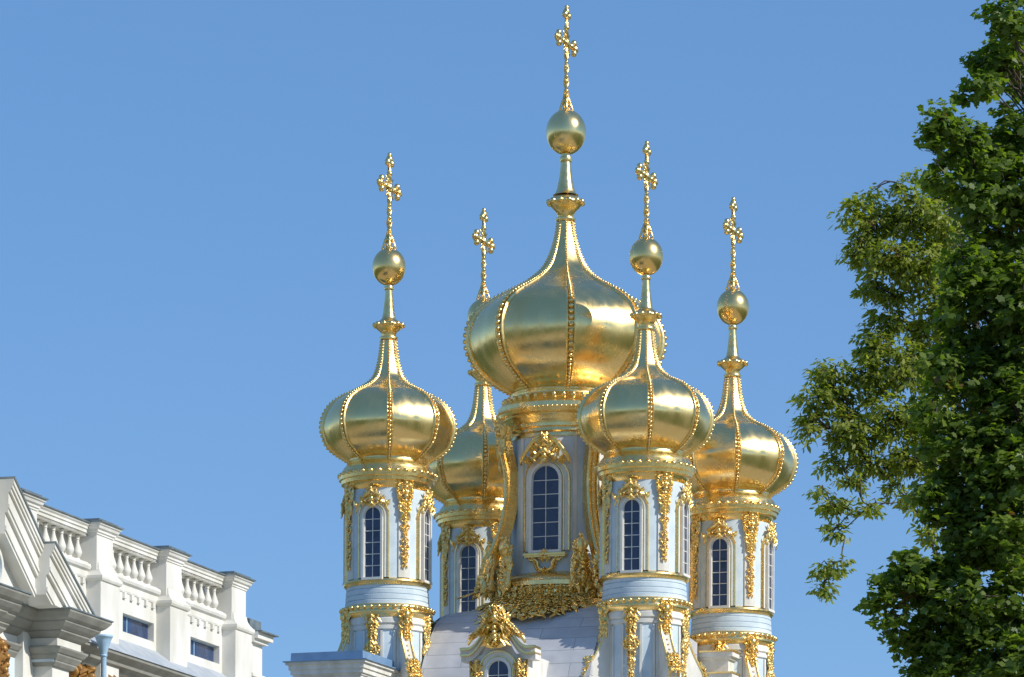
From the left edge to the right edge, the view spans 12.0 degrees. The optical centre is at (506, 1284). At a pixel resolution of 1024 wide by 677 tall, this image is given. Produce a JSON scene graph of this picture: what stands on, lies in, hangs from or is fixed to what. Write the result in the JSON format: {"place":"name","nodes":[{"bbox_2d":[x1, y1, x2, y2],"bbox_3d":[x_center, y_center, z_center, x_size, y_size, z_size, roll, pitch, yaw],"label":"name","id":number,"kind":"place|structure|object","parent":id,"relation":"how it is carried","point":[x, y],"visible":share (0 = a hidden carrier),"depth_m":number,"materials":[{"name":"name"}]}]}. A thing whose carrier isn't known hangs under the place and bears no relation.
{"place":"outdoors","nodes":[
{"label":"outdoors","id":0,"kind":"place"},
{"bbox_2d":[0,476,278,676],"bbox_3d":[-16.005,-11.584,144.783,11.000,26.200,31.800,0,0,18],"label":"palace","id":1,"kind":"structure","parent":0,"point":[91,597],"depth_m":144.51,"materials":[{"name":"white paint"}]},
{"bbox_2d":[123,615,148,639],"bbox_3d":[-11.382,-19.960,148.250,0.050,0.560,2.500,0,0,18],"label":"attic window","id":2,"kind":"structure","parent":1,"relation":"in","point":[132,626],"depth_m":148.48,"materials":[{"name":"blue glass"}]},
{"bbox_2d":[190,638,213,661],"bbox_3d":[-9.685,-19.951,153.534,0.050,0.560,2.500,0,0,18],"label":"attic window","id":3,"kind":"structure","parent":1,"relation":"in","point":[197,648],"depth_m":153.72,"materials":[{"name":"blue glass"}]},
{"bbox_2d":[0,0,1023,676],"label":"sky","id":4,"kind":"structure","parent":0,"point":[193,209],"materials":[{"name":"blue"}]},
{"bbox_2d":[283,5,798,676],"bbox_3d":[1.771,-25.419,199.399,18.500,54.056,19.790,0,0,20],"label":"church","id":5,"kind":"structure","parent":0,"point":[603,485],"depth_m":196.51,"materials":[{"name":"gold paint"}]},
{"label":"courtyard paving","id":6,"kind":"structure","parent":0,"visible":0},
{"bbox_2d":[786,164,978,645],"bbox_3d":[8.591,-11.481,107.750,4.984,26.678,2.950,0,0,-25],"label":"ash tree","id":7,"kind":"object","parent":6,"relation":"on","point":[933,223],"visible":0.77,"depth_m":107.36,"materials":[{"name":"green plant"}]},
{"bbox_2d":[852,0,1023,676],"bbox_3d":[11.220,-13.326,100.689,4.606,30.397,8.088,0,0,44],"label":"maple tree","id":8,"kind":"object","parent":6,"relation":"on","point":[989,534],"visible":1,"depth_m":99.61,"materials":[{"name":"green plant"}]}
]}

